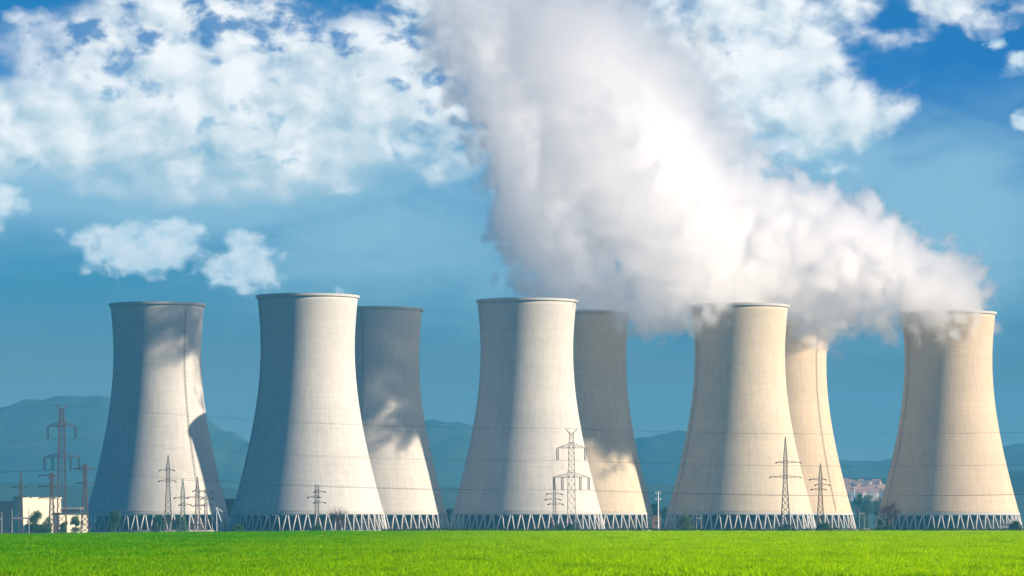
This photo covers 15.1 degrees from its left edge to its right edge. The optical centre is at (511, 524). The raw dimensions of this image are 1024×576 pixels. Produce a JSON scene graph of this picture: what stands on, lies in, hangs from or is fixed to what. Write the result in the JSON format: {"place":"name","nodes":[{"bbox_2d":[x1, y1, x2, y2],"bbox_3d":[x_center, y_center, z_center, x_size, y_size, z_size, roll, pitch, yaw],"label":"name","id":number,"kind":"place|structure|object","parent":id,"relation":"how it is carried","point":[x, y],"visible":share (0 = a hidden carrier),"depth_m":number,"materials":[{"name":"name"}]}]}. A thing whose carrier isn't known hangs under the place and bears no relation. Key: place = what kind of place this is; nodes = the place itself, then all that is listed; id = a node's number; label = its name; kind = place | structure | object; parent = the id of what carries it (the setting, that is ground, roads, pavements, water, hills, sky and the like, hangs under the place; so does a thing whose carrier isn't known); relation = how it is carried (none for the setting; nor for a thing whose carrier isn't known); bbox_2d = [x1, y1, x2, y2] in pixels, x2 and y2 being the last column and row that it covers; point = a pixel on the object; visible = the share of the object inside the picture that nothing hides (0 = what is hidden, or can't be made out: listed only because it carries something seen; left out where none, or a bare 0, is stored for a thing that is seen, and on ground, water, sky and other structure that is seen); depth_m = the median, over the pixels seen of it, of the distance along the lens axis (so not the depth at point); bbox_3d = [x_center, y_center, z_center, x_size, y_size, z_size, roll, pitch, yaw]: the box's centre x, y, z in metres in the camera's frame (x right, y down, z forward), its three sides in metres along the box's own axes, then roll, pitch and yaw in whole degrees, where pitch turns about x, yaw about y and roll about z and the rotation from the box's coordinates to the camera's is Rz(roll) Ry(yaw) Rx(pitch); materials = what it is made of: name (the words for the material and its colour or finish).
{"place":"outdoors","nodes":[
{"label":"outdoors","id":0,"kind":"place"},
{"bbox_2d":[0,528,873,533],"bbox_3d":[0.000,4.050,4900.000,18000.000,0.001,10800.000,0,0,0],"label":"ground","id":1,"kind":"structure","parent":0,"point":[99,532],"depth_m":1913.07,"materials":[{"name":"green plant"}]},
{"bbox_2d":[0,501,12,531],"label":"dark shed","id":2,"kind":"structure","parent":1,"relation":"on","point":[6,508],"depth_m":1960.00,"materials":[{"name":"blue"}]},
{"bbox_2d":[11,515,28,532],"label":"substation gantry","id":3,"kind":"object","parent":1,"relation":"on","point":[20,518],"visible":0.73,"depth_m":1779.75,"materials":[{"name":"metal"}]},
{"bbox_2d":[11,472,31,532],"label":"lattice pylon","id":4,"kind":"object","parent":1,"relation":"on","point":[20,500],"visible":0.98,"depth_m":1869.40,"materials":[{"name":"metal"}]},
{"bbox_2d":[26,509,45,532],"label":"leafy tree","id":5,"kind":"object","parent":1,"relation":"on","point":[34,517],"visible":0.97,"depth_m":1799.19,"materials":[{"name":"green plant"}]},
{"bbox_2d":[13,497,61,531],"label":"white building","id":6,"kind":"structure","parent":1,"relation":"on","point":[31,505],"depth_m":1897.51,"materials":[{"name":"clear concrete"}]},
{"bbox_2d":[38,473,55,532],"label":"lattice pylon","id":7,"kind":"object","parent":1,"relation":"on","point":[53,498],"visible":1,"depth_m":1819.07,"materials":[{"name":"grey metal"}]},
{"bbox_2d":[42,517,51,532],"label":"leafy tree","id":8,"kind":"object","parent":1,"relation":"on","point":[47,522],"visible":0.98,"depth_m":1809.54,"materials":[{"name":"green plant"}]},
{"bbox_2d":[43,405,79,532],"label":"lattice pylon","id":9,"kind":"object","parent":1,"relation":"on","point":[59,426],"visible":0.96,"depth_m":1849.82,"materials":[{"name":"grey metal"}]},
{"bbox_2d":[53,470,444,489],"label":"power line","id":10,"kind":"object","parent":9,"relation":"hanging from","point":[264,484],"visible":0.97,"depth_m":1828.09,"materials":[{"name":"black metal"}]},
{"bbox_2d":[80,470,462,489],"bbox_3d":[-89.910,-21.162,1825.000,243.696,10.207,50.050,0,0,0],"label":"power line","id":11,"kind":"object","parent":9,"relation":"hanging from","point":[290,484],"visible":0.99,"depth_m":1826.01,"materials":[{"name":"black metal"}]},
{"bbox_2d":[88,470,470,489],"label":"power line","id":12,"kind":"object","parent":9,"relation":"hanging from","point":[297,484],"visible":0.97,"depth_m":1830.18,"materials":[{"name":"black metal"}]},
{"bbox_2d":[62,405,521,428],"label":"power line","id":13,"kind":"object","parent":9,"relation":"hanging from","point":[298,422],"visible":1,"depth_m":1825.84,"materials":[{"name":"black metal"}]},
{"bbox_2d":[55,439,552,460],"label":"power line","id":14,"kind":"object","parent":9,"relation":"attached to","point":[415,459],"visible":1,"depth_m":1805.29,"materials":[{"name":"black metal"}]},
{"bbox_2d":[83,439,580,460],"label":"power line","id":15,"kind":"object","parent":9,"relation":"hanging from","point":[401,458],"visible":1,"depth_m":1817.64,"materials":[{"name":"black metal"}]},
{"bbox_2d":[58,522,66,532],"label":"leafy tree","id":16,"kind":"object","parent":1,"relation":"on","point":[63,527],"visible":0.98,"depth_m":1789.07,"materials":[{"name":"green plant"}]},
{"bbox_2d":[53,513,88,532],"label":"annex","id":17,"kind":"object","parent":1,"relation":"on","point":[70,525],"visible":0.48,"depth_m":1888.90,"materials":[{"name":"white concrete"}]},
{"bbox_2d":[61,507,83,512],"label":"flat hall","id":18,"kind":"structure","parent":1,"relation":"on","point":[73,509],"depth_m":1989.97,"materials":[{"name":"concrete"}]},
{"bbox_2d":[70,515,80,532],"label":"leafy tree","id":19,"kind":"object","parent":1,"relation":"on","point":[74,519],"visible":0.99,"depth_m":1799.70,"materials":[{"name":"green plant"}]},
{"bbox_2d":[73,464,95,532],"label":"lattice pylon","id":20,"kind":"object","parent":1,"relation":"on","point":[84,467],"visible":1,"depth_m":1819.31,"materials":[{"name":"grey metal"}]},
{"bbox_2d":[107,509,121,531],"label":"leafy tree","id":21,"kind":"object","parent":1,"relation":"on","point":[115,517],"visible":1,"depth_m":1899.25,"materials":[{"name":"green plant"}]},
{"bbox_2d":[149,515,166,531],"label":"leafy tree","id":22,"kind":"object","parent":1,"relation":"on","point":[158,520],"visible":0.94,"depth_m":1948.40,"materials":[{"name":"green plant"}]},
{"bbox_2d":[88,301,229,531],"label":"cooling tower","id":23,"kind":"structure","parent":1,"relation":"on","point":[157,369],"depth_m":2119.08,"materials":[{"name":"concrete"}]},
{"bbox_2d":[158,455,176,531],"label":"lattice pylon","id":24,"kind":"object","parent":1,"relation":"on","point":[166,481],"visible":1,"depth_m":1799.28,"materials":[{"name":"metal"}]},
{"bbox_2d":[172,516,188,531],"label":"leafy tree","id":25,"kind":"object","parent":1,"relation":"on","point":[176,523],"visible":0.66,"depth_m":1959.07,"materials":[{"name":"green plant"}]},
{"bbox_2d":[173,479,191,531],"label":"lattice pylon","id":26,"kind":"object","parent":1,"relation":"on","point":[183,506],"visible":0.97,"depth_m":1829.27,"materials":[{"name":"grey metal"}]},
{"bbox_2d":[187,476,205,531],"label":"lattice pylon","id":27,"kind":"object","parent":1,"relation":"on","point":[196,500],"visible":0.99,"depth_m":1829.17,"materials":[{"name":"metal"}]},
{"bbox_2d":[198,489,213,531],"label":"lattice pylon","id":28,"kind":"object","parent":1,"relation":"on","point":[205,508],"visible":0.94,"depth_m":1879.41,"materials":[{"name":"metal"}]},
{"bbox_2d":[216,507,221,530],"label":"switch frame","id":29,"kind":"object","parent":1,"relation":"on","point":[216,516],"visible":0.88,"depth_m":1799.84,"materials":[{"name":"white paint"}]},
{"bbox_2d":[222,499,239,527],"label":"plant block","id":30,"kind":"structure","parent":1,"relation":"on","point":[229,503],"depth_m":2260.00,"materials":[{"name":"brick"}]},
{"bbox_2d":[232,524,244,531],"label":"bush","id":31,"kind":"object","parent":1,"relation":"on","point":[238,527],"visible":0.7,"depth_m":1848.88,"materials":[{"name":"green plant"}]},
{"bbox_2d":[225,293,387,531],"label":"cooling tower","id":32,"kind":"structure","parent":1,"relation":"on","point":[307,374],"depth_m":2000.56,"materials":[{"name":"concrete"}]},
{"bbox_2d":[307,485,325,525],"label":"lattice pylon","id":33,"kind":"object","parent":1,"relation":"on","point":[316,502],"visible":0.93,"depth_m":1799.40,"materials":[{"name":"metal"}]},
{"bbox_2d":[309,524,323,530],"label":"bush","id":34,"kind":"object","parent":1,"relation":"on","point":[316,527],"visible":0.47,"depth_m":1778.99,"materials":[{"name":"green plant"}]},
{"bbox_2d":[327,507,350,529],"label":"bare shrub","id":35,"kind":"object","parent":1,"relation":"on","point":[337,518],"visible":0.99,"depth_m":1759.15,"materials":[{"name":"grey plant"}]},
{"bbox_2d":[302,306,448,530],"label":"cooling tower","id":36,"kind":"structure","parent":1,"relation":"on","point":[387,339],"depth_m":2184.68,"materials":[{"name":"grey concrete"}]},
{"bbox_2d":[446,508,451,524],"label":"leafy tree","id":37,"kind":"object","parent":1,"relation":"on","point":[449,513],"visible":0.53,"depth_m":2299.50,"materials":[{"name":"green plant"}]},
{"bbox_2d":[449,297,606,530],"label":"cooling tower","id":38,"kind":"structure","parent":1,"relation":"on","point":[526,383],"depth_m":2075.17,"materials":[{"name":"grey concrete"}]},
{"bbox_2d":[544,476,563,530],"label":"lattice pylon","id":39,"kind":"object","parent":1,"relation":"on","point":[554,502],"visible":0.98,"depth_m":1769.41,"materials":[{"name":"metal"}]},
{"bbox_2d":[553,429,589,525],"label":"lattice pylon","id":40,"kind":"object","parent":1,"relation":"on","point":[573,470],"visible":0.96,"depth_m":1799.27,"materials":[{"name":"metal"}]},
{"bbox_2d":[586,460,983,465],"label":"power line","id":41,"kind":"object","parent":40,"relation":"attached to","point":[776,465],"visible":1,"depth_m":1788.48,"materials":[{"name":"black metal"}]},
{"bbox_2d":[599,490,974,495],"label":"power line","id":42,"kind":"object","parent":40,"relation":"attached to","point":[805,495],"visible":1,"depth_m":1781.09,"materials":[{"name":"black metal"}]},
{"bbox_2d":[573,490,1014,495],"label":"power line","id":43,"kind":"object","parent":40,"relation":"attached to","point":[787,495],"visible":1,"depth_m":1780.74,"materials":[{"name":"black metal"}]},
{"bbox_2d":[585,429,1016,433],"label":"power line","id":44,"kind":"object","parent":40,"relation":"attached to","point":[763,433],"visible":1,"depth_m":1783.80,"materials":[{"name":"black metal"}]},
{"bbox_2d":[515,310,653,530],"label":"cooling tower","id":45,"kind":"structure","parent":1,"relation":"on","point":[599,354],"depth_m":2257.38,"materials":[{"name":"beige concrete"}]},
{"bbox_2d":[651,515,660,528],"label":"brick hut","id":46,"kind":"object","parent":1,"relation":"on","point":[654,521],"visible":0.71,"depth_m":1990.00,"materials":[{"name":"brown brick"}]},
{"bbox_2d":[651,502,663,524],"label":"leafy tree","id":47,"kind":"object","parent":1,"relation":"on","point":[653,510],"visible":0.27,"depth_m":2349.98,"materials":[{"name":"green plant"}]},
{"bbox_2d":[655,491,660,528],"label":"utility pole","id":48,"kind":"object","parent":1,"relation":"on","point":[658,499],"visible":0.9,"depth_m":1849.79,"materials":[{"name":"white metal"}]},
{"bbox_2d":[661,507,671,529],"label":"leafy tree","id":49,"kind":"object","parent":1,"relation":"on","point":[664,515],"visible":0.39,"depth_m":2338.24,"materials":[{"name":"green plant"}]},
{"bbox_2d":[676,514,693,529],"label":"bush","id":50,"kind":"object","parent":1,"relation":"on","point":[684,523],"visible":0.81,"depth_m":1899.45,"materials":[{"name":"green plant"}]},
{"bbox_2d":[382,527,1023,530],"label":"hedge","id":51,"kind":"object","parent":1,"relation":"on","point":[659,529],"visible":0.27,"depth_m":1292.97,"materials":[{"name":"green plant"}]},
{"bbox_2d":[663,303,815,530],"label":"cooling tower","id":52,"kind":"structure","parent":1,"relation":"on","point":[739,398],"depth_m":2147.86,"materials":[{"name":"beige concrete"}]},
{"bbox_2d":[778,524,791,530],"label":"bush","id":53,"kind":"object","parent":1,"relation":"on","point":[785,527],"visible":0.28,"depth_m":1779.54,"materials":[{"name":"green plant"}]},
{"bbox_2d":[769,437,801,530],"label":"lattice pylon","id":54,"kind":"object","parent":1,"relation":"on","point":[783,475],"visible":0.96,"depth_m":1779.10,"materials":[{"name":"metal"}]},
{"bbox_2d":[558,460,1012,465],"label":"power line","id":55,"kind":"object","parent":54,"relation":"attached to","point":[755,465],"visible":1,"depth_m":1783.86,"materials":[{"name":"black metal"}]},
{"bbox_2d":[715,315,857,530],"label":"cooling tower","id":56,"kind":"structure","parent":1,"relation":"on","point":[805,364],"depth_m":2330.15,"materials":[{"name":"beige concrete"}]},
{"bbox_2d":[809,463,830,528],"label":"lattice pylon","id":57,"kind":"object","parent":1,"relation":"on","point":[818,509],"visible":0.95,"depth_m":1799.61,"materials":[{"name":"metal"}]},
{"bbox_2d":[815,522,831,530],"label":"bush","id":58,"kind":"object","parent":1,"relation":"on","point":[822,524],"visible":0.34,"depth_m":1778.12,"materials":[{"name":"green plant"}]},
{"bbox_2d":[853,492,864,527],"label":"leafy tree","id":59,"kind":"object","parent":1,"relation":"on","point":[859,498],"visible":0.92,"depth_m":2759.23,"materials":[{"name":"green plant"}]},
{"bbox_2d":[856,504,867,527],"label":"leafy tree","id":60,"kind":"object","parent":1,"relation":"on","point":[862,509],"visible":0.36,"depth_m":2937.86,"materials":[{"name":"green plant"}]},
{"bbox_2d":[861,494,875,527],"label":"leafy tree","id":61,"kind":"object","parent":1,"relation":"on","point":[867,500],"visible":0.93,"depth_m":2819.12,"materials":[{"name":"green plant"}]},
{"bbox_2d":[873,496,879,522],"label":"leafy tree","id":62,"kind":"object","parent":1,"relation":"on","point":[876,504],"visible":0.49,"depth_m":2878.85,"materials":[{"name":"green plant"}]},
{"bbox_2d":[876,519,883,530],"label":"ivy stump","id":63,"kind":"object","parent":1,"relation":"on","point":[879,522],"visible":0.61,"depth_m":1789.67,"materials":[{"name":"green plant"}]},
{"bbox_2d":[873,501,901,527],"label":"bare tree","id":64,"kind":"object","parent":1,"relation":"on","point":[889,509],"visible":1,"depth_m":1799.32,"materials":[{"name":"grey plant"}]},
{"bbox_2d":[874,310,1022,530],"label":"cooling tower","id":65,"kind":"structure","parent":1,"relation":"on","point":[948,381],"depth_m":2219.81,"materials":[{"name":"beige concrete"}]},
{"bbox_2d":[1001,524,1008,530],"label":"control hut","id":66,"kind":"object","parent":1,"relation":"on","point":[1004,526],"visible":0.41,"depth_m":1800.00,"materials":[{"name":"concrete"}]},
{"bbox_2d":[1008,520,1022,529],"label":"bush","id":67,"kind":"object","parent":1,"relation":"on","point":[1015,525],"visible":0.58,"depth_m":1759.35,"materials":[{"name":"green plant"}]},
{"bbox_2d":[0,396,1023,488],"bbox_3d":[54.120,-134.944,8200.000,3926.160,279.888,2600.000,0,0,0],"label":"hills","id":68,"kind":"structure","parent":0,"point":[25,425],"depth_m":7522.10,"materials":[{"name":"blue"}]},
{"bbox_2d":[0,471,1023,527],"bbox_3d":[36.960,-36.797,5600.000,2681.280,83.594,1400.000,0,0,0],"label":"hills","id":69,"kind":"structure","parent":0,"point":[74,495],"depth_m":5267.80,"materials":[{"name":"blue"}]},
{"bbox_2d":[848,489,853,500],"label":"house","id":70,"kind":"structure","parent":69,"relation":"on","point":[851,494],"depth_m":4939.30,"materials":[{"name":"paint"}]},
{"bbox_2d":[852,487,860,498],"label":"house","id":71,"kind":"structure","parent":69,"relation":"on","point":[856,488],"depth_m":5004.81,"materials":[{"name":"paint"}]},
{"bbox_2d":[855,490,862,500],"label":"house","id":72,"kind":"structure","parent":69,"relation":"on","point":[858,491],"depth_m":4920.44,"materials":[{"name":"paint"}]},
{"bbox_2d":[862,490,866,500],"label":"house","id":73,"kind":"structure","parent":69,"relation":"on","point":[864,492],"depth_m":4948.94,"materials":[{"name":"paint"}]},
{"bbox_2d":[867,489,876,501],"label":"house","id":74,"kind":"structure","parent":69,"relation":"on","point":[871,492],"depth_m":4916.43,"materials":[{"name":"paint"}]},
{"bbox_2d":[875,488,881,498],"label":"house","id":75,"kind":"structure","parent":69,"relation":"on","point":[880,493],"depth_m":4991.97,"materials":[{"name":"paint"}]},
{"bbox_2d":[0,0,1023,460],"label":"sky","id":76,"kind":"structure","parent":0,"point":[858,164],"materials":[{"name":"blue"}]},
{"bbox_3d":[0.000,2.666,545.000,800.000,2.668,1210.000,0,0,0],"label":"field","id":77,"kind":"structure","parent":0,"visible":0},
{"bbox_2d":[0,530,1023,575],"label":"crop","id":78,"kind":"object","parent":77,"relation":"on","point":[618,553],"visible":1,"depth_m":220.04,"materials":[{"name":"green plant"}]}
]}

